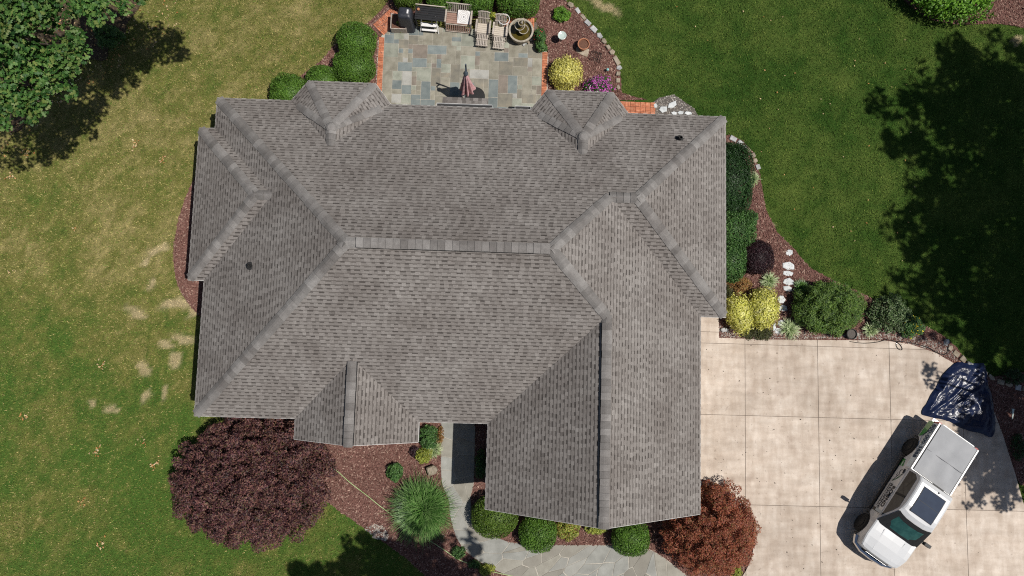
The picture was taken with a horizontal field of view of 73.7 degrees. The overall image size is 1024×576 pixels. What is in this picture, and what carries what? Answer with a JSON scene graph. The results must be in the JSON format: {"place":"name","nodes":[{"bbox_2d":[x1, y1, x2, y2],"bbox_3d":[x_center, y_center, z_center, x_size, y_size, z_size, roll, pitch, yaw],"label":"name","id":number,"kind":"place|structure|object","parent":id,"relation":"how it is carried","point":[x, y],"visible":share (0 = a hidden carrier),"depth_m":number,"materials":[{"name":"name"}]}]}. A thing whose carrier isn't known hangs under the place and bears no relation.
{"place":"outdoors","nodes":[
{"label":"outdoors","id":0,"kind":"place"},
{"bbox_2d":[373,8,397,34],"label":"brick path","id":1,"kind":"structure","parent":0,"point":[386,28],"depth_m":30.06,"materials":[{"name":"orange brick"}]},
{"bbox_2d":[376,25,547,108],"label":"patio","id":2,"kind":"structure","parent":0,"point":[423,67],"depth_m":29.96,"materials":[{"name":"stone"}]},
{"bbox_2d":[390,13,406,32],"bbox_3d":[-4.930,-11.560,29.865,0.690,0.400,0.690,2,84,-1],"label":"planter box","id":3,"kind":"object","parent":2,"relation":"on","point":[395,27],"visible":0.69,"depth_m":29.73,"materials":[{"name":"brown wood"}]},
{"bbox_2d":[398,7,415,32],"bbox_3d":[-4.566,-11.626,29.479,0.747,1.161,0.726,6,84,-1],"label":"covered grill","id":4,"kind":"object","parent":2,"relation":"on","point":[406,19],"visible":0.96,"depth_m":29.15,"materials":[{"name":"black fabric"}]},
{"bbox_2d":[414,3,444,28],"bbox_3d":[-3.525,-11.703,29.624,1.280,0.987,0.662,6,84,-1],"label":"side table","id":5,"kind":"object","parent":2,"relation":"on","point":[437,13],"visible":0.97,"depth_m":29.25,"materials":[{"name":"black metal"}]},
{"bbox_2d":[420,20,438,33],"bbox_3d":[-3.596,-11.423,29.657,0.851,0.872,0.379,5,84,-1],"label":"folding stool","id":6,"kind":"object","parent":2,"relation":"on","point":[424,24],"visible":1,"depth_m":29.60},
{"bbox_2d":[444,2,472,33],"bbox_3d":[-2.314,-11.714,29.672,1.170,0.955,0.880,6,84,-1],"label":"loveseat","id":7,"kind":"object","parent":2,"relation":"on","point":[451,16],"visible":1,"depth_m":29.71,"materials":[{"name":"brown wood"}]},
{"bbox_2d":[457,10,469,23],"bbox_3d":[-2.092,-11.755,29.652,0.540,0.197,0.540,6,84,-1],"label":"table panel","id":8,"kind":"object","parent":7,"relation":"on","point":[465,14],"visible":1,"depth_m":29.64,"materials":[{"name":"white wood"}]},
{"bbox_2d":[459,64,484,97],"bbox_3d":[-1.681,-8.490,28.425,1.085,2.852,0.831,2,84,-1],"label":"patio umbrella","id":9,"kind":"object","parent":2,"relation":"on","point":[468,88],"visible":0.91,"depth_m":28.61,"materials":[{"name":"pink fabric"}]},
{"bbox_2d":[475,10,490,46],"bbox_3d":[-1.260,-11.196,29.612,0.665,1.039,1.205,6,84,-1],"label":"reclining chair","id":10,"kind":"object","parent":2,"relation":"on","point":[481,28],"visible":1,"depth_m":29.73,"materials":[{"name":"brown wood"}]},
{"bbox_2d":[486,12,495,27],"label":"potted plant","id":11,"kind":"object","parent":2,"relation":"on","point":[492,17],"visible":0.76,"depth_m":29.71,"materials":[{"name":"green plant"}]},
{"bbox_2d":[492,13,508,49],"bbox_3d":[-0.522,-11.081,29.621,0.665,1.039,1.205,6,84,-1],"label":"reclining chair","id":12,"kind":"object","parent":2,"relation":"on","point":[499,31],"visible":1,"depth_m":29.74,"materials":[{"name":"brown wood"}]},
{"bbox_2d":[508,18,533,43],"bbox_3d":[0.400,-11.237,29.552,1.100,1.250,1.100,2,84,-1],"label":"fountain","id":13,"kind":"object","parent":2,"relation":"on","point":[521,30],"visible":1,"depth_m":29.76,"materials":[{"name":"stone"}]},
{"bbox_2d":[533,28,546,45],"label":"potted plant","id":14,"kind":"object","parent":2,"relation":"on","point":[539,35],"visible":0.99,"depth_m":29.71,"materials":[{"name":"green plant"}]},
{"bbox_2d":[535,42,547,52],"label":"potted plant","id":15,"kind":"object","parent":2,"relation":"on","point":[540,46],"visible":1,"depth_m":29.78,"materials":[{"name":"green plant"}]},
{"bbox_2d":[0,0,1023,575],"bbox_3d":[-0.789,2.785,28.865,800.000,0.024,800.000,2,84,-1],"label":"lawn","id":16,"kind":"structure","parent":0,"point":[638,58],"depth_m":29.61,"materials":[{"name":"plant"}]},
{"bbox_2d":[0,0,139,132],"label":"mulch bed","id":17,"kind":"object","parent":16,"relation":"on","point":[104,50],"visible":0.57,"depth_m":29.66,"materials":[{"name":"wood"}]},
{"bbox_2d":[0,0,78,73],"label":"oak tree","id":18,"kind":"object","parent":17,"relation":"on","point":[22,25],"visible":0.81,"depth_m":20.39,"materials":[{"name":"green plant"}]},
{"bbox_2d":[0,5,92,131],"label":"oak tree","id":19,"kind":"object","parent":17,"relation":"on","point":[49,58],"visible":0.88,"depth_m":21.37,"materials":[{"name":"green plant"}]},
{"bbox_2d":[0,0,147,28],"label":"oak tree","id":20,"kind":"object","parent":17,"relation":"on","point":[94,8],"visible":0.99,"depth_m":20.22,"materials":[{"name":"green plant"}]},
{"bbox_2d":[2,0,177,156],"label":"fallen leaves","id":21,"kind":"object","parent":17,"relation":"on","point":[100,57],"visible":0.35,"depth_m":29.60,"materials":[{"name":"green plant"}]},
{"bbox_2d":[0,139,165,549],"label":"fallen leaves","id":22,"kind":"object","parent":16,"relation":"on","point":[26,416],"visible":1,"depth_m":28.29,"materials":[{"name":"brown plant"}]},
{"bbox_2d":[91,23,125,50],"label":"leafy shrub","id":23,"kind":"object","parent":16,"relation":"on","point":[105,34],"visible":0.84,"depth_m":28.81,"materials":[{"name":"green plant"}]},
{"bbox_2d":[172,177,203,315],"bbox_3d":[-13.333,-1.647,28.951,1.990,0.078,7.423,-6,85,-2],"label":"mulch bed","id":24,"kind":"object","parent":16,"relation":"on","point":[181,267],"visible":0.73,"depth_m":28.85,"materials":[{"name":"brown wood"}]},
{"bbox_2d":[218,417,506,575],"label":"mulch bed","id":25,"kind":"object","parent":16,"relation":"on","point":[389,496],"visible":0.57,"depth_m":28.14,"materials":[{"name":"brown wood"}]},
{"bbox_2d":[167,417,339,553],"bbox_3d":[-10.343,7.676,26.699,6.791,2.792,5.566,2,84,-1],"label":"purple maple","id":26,"kind":"object","parent":25,"relation":"on","point":[210,517],"visible":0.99,"depth_m":26.40,"materials":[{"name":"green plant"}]},
{"bbox_2d":[365,524,388,540],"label":"pebbles","id":27,"kind":"object","parent":25,"relation":"on","point":[378,530],"visible":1,"depth_m":27.98,"materials":[{"name":"grey stone"}]},
{"bbox_2d":[385,462,403,482],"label":"leafy shrub","id":28,"kind":"object","parent":25,"relation":"on","point":[394,473],"visible":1,"depth_m":27.95,"materials":[{"name":"green plant"}]},
{"bbox_2d":[409,445,417,456],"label":"perennial plant","id":29,"kind":"object","parent":25,"relation":"on","point":[413,451],"visible":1,"depth_m":28.16,"materials":[{"name":"purple plant"}]},
{"bbox_2d":[317,457,510,575],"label":"garden hose","id":30,"kind":"object","parent":25,"relation":"on","point":[418,533],"visible":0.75,"depth_m":28.05,"materials":[{"name":"rubber"}]},
{"bbox_2d":[381,466,465,548],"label":"fountain grass","id":31,"kind":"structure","parent":25,"relation":"on","point":[420,511],"depth_m":27.59,"materials":[{"name":"green plant"}]},
{"bbox_2d":[415,448,432,463],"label":"leafy shrub","id":32,"kind":"object","parent":25,"relation":"on","point":[421,455],"visible":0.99,"depth_m":28.03,"materials":[{"name":"yellow plant"}]},
{"bbox_2d":[419,424,438,449],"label":"leafy shrub","id":33,"kind":"object","parent":25,"relation":"on","point":[428,432],"visible":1,"depth_m":27.98,"materials":[{"name":"green plant"}]},
{"bbox_2d":[426,465,437,475],"bbox_3d":[-3.285,7.510,28.176,0.434,0.309,0.402,-19,85,-3],"label":"boulder","id":34,"kind":"object","parent":25,"relation":"on","point":[432,469],"visible":1,"depth_m":28.04,"materials":[{"name":"beige stone"}]},
{"bbox_2d":[427,438,442,458],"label":"liriope clump","id":35,"kind":"object","parent":25,"relation":"on","point":[437,449],"visible":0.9,"depth_m":28.20,"materials":[{"name":"green plant"}]},
{"bbox_2d":[436,426,443,443],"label":"perennial plant","id":36,"kind":"object","parent":25,"relation":"on","point":[440,435],"visible":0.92,"depth_m":28.25,"materials":[{"name":"orange plant"}]},
{"bbox_2d":[451,545,465,559],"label":"perennial plant","id":37,"kind":"object","parent":25,"relation":"on","point":[458,551],"visible":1,"depth_m":27.85,"materials":[{"name":"green plant"}]},
{"bbox_2d":[468,559,480,568],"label":"perennial plant","id":38,"kind":"object","parent":25,"relation":"on","point":[475,563],"visible":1,"depth_m":27.85,"materials":[{"name":"green plant"}]},
{"bbox_2d":[479,563,495,575],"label":"perennial plant","id":39,"kind":"object","parent":25,"relation":"on","point":[488,570],"visible":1,"depth_m":27.79,"materials":[{"name":"yellow plant"}]},
{"bbox_2d":[280,0,540,99],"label":"mulch bed","id":40,"kind":"object","parent":16,"relation":"on","point":[381,34],"visible":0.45,"depth_m":30.07,"materials":[{"name":"brown wood"}]},
{"bbox_2d":[269,72,306,99],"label":"boxwood shrub","id":41,"kind":"object","parent":40,"relation":"on","point":[290,90],"visible":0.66,"depth_m":28.80,"materials":[{"name":"green plant"}]},
{"bbox_2d":[305,64,338,83],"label":"boxwood shrub","id":42,"kind":"object","parent":40,"relation":"on","point":[327,72],"visible":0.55,"depth_m":28.94,"materials":[{"name":"green plant"}]},
{"bbox_2d":[332,49,375,82],"bbox_3d":[-6.753,-9.450,29.259,1.865,1.207,1.618,2,84,-1],"label":"boxwood shrub","id":43,"kind":"object","parent":40,"relation":"on","point":[357,69],"visible":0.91,"depth_m":28.89,"materials":[{"name":"green plant"}]},
{"bbox_2d":[336,21,377,57],"bbox_3d":[-6.669,-10.639,29.380,1.783,1.198,1.598,2,84,-1],"label":"boxwood shrub","id":44,"kind":"object","parent":40,"relation":"on","point":[352,29],"visible":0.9,"depth_m":28.99,"materials":[{"name":"green plant"}]},
{"bbox_2d":[393,0,421,9],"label":"boxwood shrub","id":45,"kind":"object","parent":40,"relation":"on","point":[405,3],"visible":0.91,"depth_m":29.49,"materials":[{"name":"green plant"}]},
{"bbox_2d":[426,0,460,11],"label":"boxwood shrub","id":46,"kind":"object","parent":40,"relation":"on","point":[439,3],"visible":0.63,"depth_m":29.35,"materials":[{"name":"green plant"}]},
{"bbox_2d":[462,0,493,15],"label":"boxwood shrub","id":47,"kind":"object","parent":40,"relation":"on","point":[477,6],"visible":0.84,"depth_m":29.38,"materials":[{"name":"green plant"}]},
{"bbox_2d":[496,0,539,18],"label":"boxwood shrub","id":48,"kind":"object","parent":40,"relation":"on","point":[523,5],"visible":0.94,"depth_m":29.41,"materials":[{"name":"green plant"}]},
{"bbox_2d":[187,80,727,529],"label":"house","id":49,"kind":"structure","parent":16,"relation":"on","point":[538,288],"depth_m":24.44,"materials":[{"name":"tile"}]},
{"bbox_2d":[441,423,685,575],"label":"walkway","id":50,"kind":"structure","parent":16,"relation":"on","point":[457,476],"depth_m":28.11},
{"bbox_2d":[536,0,646,100],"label":"mulch bed","id":51,"kind":"object","parent":16,"relation":"on","point":[563,48],"visible":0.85,"depth_m":30.22,"materials":[{"name":"brown wood"}]},
{"bbox_2d":[553,5,570,21],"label":"leafy shrub","id":52,"kind":"object","parent":51,"relation":"on","point":[560,14],"visible":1,"depth_m":30.02,"materials":[{"name":"green plant"}]},
{"bbox_2d":[558,31,566,41],"bbox_3d":[2.172,-10.953,29.968,0.380,0.555,0.376,2,84,-1],"label":"bird bath","id":53,"kind":"object","parent":51,"relation":"on","point":[562,35],"visible":1,"depth_m":29.71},
{"bbox_2d":[548,54,583,89],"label":"golden shrub","id":54,"kind":"object","parent":51,"relation":"on","point":[567,73],"visible":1,"depth_m":29.32,"materials":[{"name":"yellow plant"}]},
{"bbox_2d":[576,47,588,56],"bbox_3d":[3.109,-10.492,30.192,0.626,0.062,0.411,22,84,1],"label":"stone slab","id":55,"kind":"object","parent":51,"relation":"on","point":[585,53],"depth_m":30.16,"materials":[{"name":"beige stone"}]},
{"bbox_2d":[578,38,589,50],"bbox_3d":[3.125,-10.643,30.002,0.525,0.340,0.525,2,84,-1],"label":"plant pot","id":56,"kind":"object","parent":55,"relation":"on","point":[583,44],"visible":1,"depth_m":29.89,"materials":[{"name":"ceramic"}]},
{"bbox_2d":[565,0,621,89],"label":"stone edging","id":57,"kind":"object","parent":51,"relation":"on","point":[592,28],"visible":1,"depth_m":30.21,"materials":[{"name":"grey stone"}]},
{"bbox_2d":[582,74,615,91],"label":"flowering bush","id":58,"kind":"object","parent":51,"relation":"on","point":[599,82],"visible":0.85,"depth_m":29.61,"materials":[{"name":"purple plant"}]},
{"bbox_2d":[470,424,752,575],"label":"mulch bed","id":59,"kind":"object","parent":16,"relation":"on","point":[584,532],"visible":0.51,"depth_m":28.25,"materials":[{"name":"brown wood"}]},
{"bbox_2d":[473,449,485,478],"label":"leafy shrub","id":60,"kind":"object","parent":59,"relation":"on","point":[479,467],"visible":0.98,"depth_m":28.09,"materials":[{"name":"green plant"}]},
{"bbox_2d":[470,495,518,539],"bbox_3d":[-0.703,9.204,27.668,1.976,1.123,1.859,2,84,-1],"label":"boxwood shrub","id":61,"kind":"object","parent":59,"relation":"on","point":[498,519],"visible":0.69,"depth_m":27.31,"materials":[{"name":"green plant"}]},
{"bbox_2d":[518,516,556,553],"bbox_3d":[1.040,9.940,27.670,1.615,1.070,1.607,2,84,-1],"label":"boxwood shrub","id":62,"kind":"object","parent":59,"relation":"on","point":[526,530],"visible":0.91,"depth_m":27.36,"materials":[{"name":"green plant"}]},
{"bbox_2d":[555,522,580,541],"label":"spirea shrub","id":63,"kind":"object","parent":59,"relation":"on","point":[567,533],"visible":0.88,"depth_m":27.88,"materials":[{"name":"yellow plant"}]},
{"bbox_2d":[584,526,607,534],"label":"spirea shrub","id":64,"kind":"object","parent":59,"relation":"on","point":[596,531],"visible":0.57,"depth_m":27.91,"materials":[{"name":"yellow plant"}]},
{"bbox_2d":[611,523,649,556],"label":"boxwood shrub","id":65,"kind":"object","parent":59,"relation":"on","point":[627,536],"visible":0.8,"depth_m":27.43,"materials":[{"name":"green plant"}]},
{"bbox_2d":[659,477,761,575],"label":"red maple","id":66,"kind":"object","parent":59,"relation":"on","point":[736,547],"visible":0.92,"depth_m":26.59,"materials":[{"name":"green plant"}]},
{"bbox_2d":[729,566,742,575],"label":"perennial plant","id":67,"kind":"object","parent":59,"relation":"on","point":[738,571],"visible":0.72,"depth_m":27.97,"materials":[{"name":"yellow plant"}]},
{"bbox_2d":[719,135,961,363],"bbox_3d":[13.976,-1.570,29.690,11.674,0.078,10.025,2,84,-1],"label":"mulch bed","id":68,"kind":"object","parent":16,"relation":"on","point":[810,273],"visible":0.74,"depth_m":29.48,"materials":[{"name":"brown wood"}]},
{"bbox_2d":[726,284,733,302],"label":"perennial plant","id":69,"kind":"object","parent":68,"relation":"on","point":[728,292],"visible":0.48,"depth_m":29.08,"materials":[{"name":"green plant"}]},
{"bbox_2d":[726,237,747,283],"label":"hedge","id":70,"kind":"object","parent":68,"relation":"on","point":[735,258],"visible":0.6,"depth_m":28.30,"materials":[{"name":"green plant"}]},
{"bbox_2d":[725,291,753,336],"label":"golden shrub","id":71,"kind":"object","parent":68,"relation":"on","point":[741,317],"visible":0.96,"depth_m":28.49,"materials":[{"name":"yellow plant"}]},
{"bbox_2d":[726,276,752,295],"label":"perennial plant","id":72,"kind":"object","parent":68,"relation":"on","point":[737,287],"visible":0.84,"depth_m":29.15,"materials":[{"name":"orange plant"}]},
{"bbox_2d":[726,142,755,216],"bbox_3d":[9.254,-4.628,29.049,1.985,1.566,3.338,2,84,-1],"label":"hedge","id":73,"kind":"object","parent":68,"relation":"on","point":[738,177],"visible":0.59,"depth_m":28.45,"materials":[{"name":"green plant"}]},
{"bbox_2d":[726,207,756,247],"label":"hedge","id":74,"kind":"object","parent":68,"relation":"on","point":[744,226],"visible":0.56,"depth_m":28.40,"materials":[{"name":"green plant"}]},
{"bbox_2d":[729,135,760,169],"bbox_3d":[10.268,-5.987,29.918,0.431,0.132,1.981,-41,87,-5],"label":"stone edging","id":75,"kind":"object","parent":68,"relation":"on","point":[733,138],"visible":0.62,"depth_m":29.89,"materials":[{"name":"beige stone"}]},
{"bbox_2d":[748,209,758,224],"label":"perennial plant","id":76,"kind":"object","parent":68,"relation":"on","point":[756,217],"visible":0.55,"depth_m":29.37,"materials":[{"name":"green plant"}]},
{"bbox_2d":[739,323,772,340],"bbox_3d":[10.417,1.875,29.098,1.536,0.265,0.782,2,84,-1],"label":"mat juniper","id":77,"kind":"object","parent":68,"relation":"on","point":[760,335],"visible":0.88,"depth_m":29.08,"materials":[{"name":"green plant"}]},
{"bbox_2d":[742,239,774,275],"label":"barberry shrub","id":78,"kind":"object","parent":68,"relation":"on","point":[763,260],"visible":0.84,"depth_m":28.77,"materials":[{"name":"purple plant"}]},
{"bbox_2d":[747,285,781,330],"bbox_3d":[10.595,0.826,28.780,1.440,1.126,1.973,2,84,-1],"label":"golden shrub","id":79,"kind":"object","parent":68,"relation":"on","point":[770,311],"visible":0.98,"depth_m":28.46,"materials":[{"name":"yellow plant"}]},
{"bbox_2d":[759,272,779,289],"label":"liriope clump","id":80,"kind":"object","parent":68,"relation":"on","point":[770,280],"visible":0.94,"depth_m":29.26,"materials":[{"name":"green plant"}]},
{"bbox_2d":[779,316,802,340],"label":"liriope clump","id":81,"kind":"object","parent":68,"relation":"on","point":[790,328],"visible":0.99,"depth_m":29.10,"materials":[{"name":"green plant"}]},
{"bbox_2d":[794,278,808,296],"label":"liriope clump","id":82,"kind":"object","parent":68,"relation":"on","point":[802,284],"visible":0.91,"depth_m":29.29,"materials":[{"name":"green plant"}]},
{"bbox_2d":[790,278,867,337],"bbox_3d":[13.496,0.793,28.672,3.426,1.484,2.600,2,84,-1],"label":"juniper shrub","id":83,"kind":"object","parent":68,"relation":"on","point":[843,309],"visible":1,"depth_m":28.50,"materials":[{"name":"green plant"}]},
{"bbox_2d":[719,325,956,360],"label":"pebbles","id":84,"kind":"object","parent":68,"relation":"on","point":[859,338],"visible":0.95,"depth_m":29.32,"materials":[{"name":"grey stone"}]},
{"bbox_2d":[846,329,856,338],"bbox_3d":[14.475,1.970,29.210,0.462,0.240,0.462,2,84,-1],"label":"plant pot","id":85,"kind":"object","parent":68,"relation":"on","point":[851,334],"visible":1,"depth_m":29.13,"materials":[{"name":"grey stone"}]},
{"bbox_2d":[861,320,878,337],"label":"liriope clump","id":86,"kind":"object","parent":68,"relation":"on","point":[870,330],"visible":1,"depth_m":29.18,"materials":[{"name":"green plant"}]},
{"bbox_2d":[863,292,912,333],"bbox_3d":[16.130,1.124,29.034,1.879,0.844,1.850,-34,86,-4],"label":"rose bush","id":87,"kind":"object","parent":68,"relation":"on","point":[897,308],"visible":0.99,"depth_m":28.97,"materials":[{"name":"green plant"}]},
{"bbox_2d":[899,315,925,339],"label":"flowering bush","id":88,"kind":"object","parent":68,"relation":"on","point":[916,322],"visible":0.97,"depth_m":28.93,"materials":[{"name":"green plant"}]},
{"bbox_2d":[904,0,1023,27],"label":"mulch bed","id":89,"kind":"object","parent":16,"relation":"on","point":[1014,12],"visible":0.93,"depth_m":30.90,"materials":[{"name":"brown wood"}]},
{"bbox_2d":[908,0,996,25],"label":"groundcover shrub","id":90,"kind":"object","parent":89,"relation":"on","point":[949,7],"visible":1,"depth_m":29.88,"materials":[{"name":"green plant"}]},
{"bbox_2d":[987,372,1023,484],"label":"mulch bed","id":91,"kind":"object","parent":16,"relation":"on","point":[999,407],"visible":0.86,"depth_m":29.17,"materials":[{"name":"brown wood"}]},
{"bbox_2d":[943,341,1023,390],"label":"stone edging","id":92,"kind":"object","parent":91,"relation":"on","point":[962,358],"visible":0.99,"depth_m":29.25,"materials":[{"name":"grey stone"}]},
{"bbox_2d":[1010,433,1023,460],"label":"leafy shrub","id":93,"kind":"object","parent":91,"relation":"on","point":[1019,446],"visible":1,"depth_m":28.78,"materials":[{"name":"green plant"}]},
{"bbox_2d":[504,17,537,29],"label":"brick path","id":94,"kind":"structure","parent":0,"point":[535,25],"depth_m":30.25,"materials":[{"name":"orange brick"}]},
{"bbox_2d":[620,101,656,113],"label":"brick path","id":95,"kind":"structure","parent":0,"point":[639,107],"depth_m":30.01,"materials":[{"name":"orange brick"}]},
{"bbox_2d":[652,95,696,114],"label":"gravel path","id":96,"kind":"structure","parent":0,"point":[666,99],"depth_m":30.09,"materials":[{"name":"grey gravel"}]},
{"bbox_2d":[654,101,793,332],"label":"stepping stone path","id":97,"kind":"structure","parent":0,"point":[786,265],"depth_m":29.47,"materials":[{"name":"white stone"}]},
{"bbox_2d":[701,317,1023,575],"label":"driveway","id":98,"kind":"structure","parent":0,"point":[890,388],"depth_m":28.79,"materials":[{"name":"concrete"}]},
{"bbox_2d":[850,340,948,354],"bbox_3d":[16.598,2.463,29.274,4.301,0.034,0.397,7,84,-1],"label":"garden hose","id":99,"kind":"object","parent":98,"relation":"on","point":[901,346],"visible":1,"depth_m":29.28,"materials":[{"name":"black rubber"}]},
{"bbox_2d":[853,418,978,568],"bbox_3d":[16.375,8.445,27.718,2.640,1.972,6.320,36,85,2],"label":"pickup truck","id":100,"kind":"object","parent":98,"relation":"on","point":[908,507],"visible":1,"depth_m":27.41,"materials":[{"name":"white paint"}]},
{"bbox_2d":[922,362,995,436],"bbox_3d":[18.998,4.724,29.011,3.176,0.231,3.142,2,84,-1],"label":"tarp","id":101,"kind":"object","parent":98,"relation":"on","point":[961,396],"visible":1,"depth_m":29.01,"materials":[{"name":"blue plastic"}]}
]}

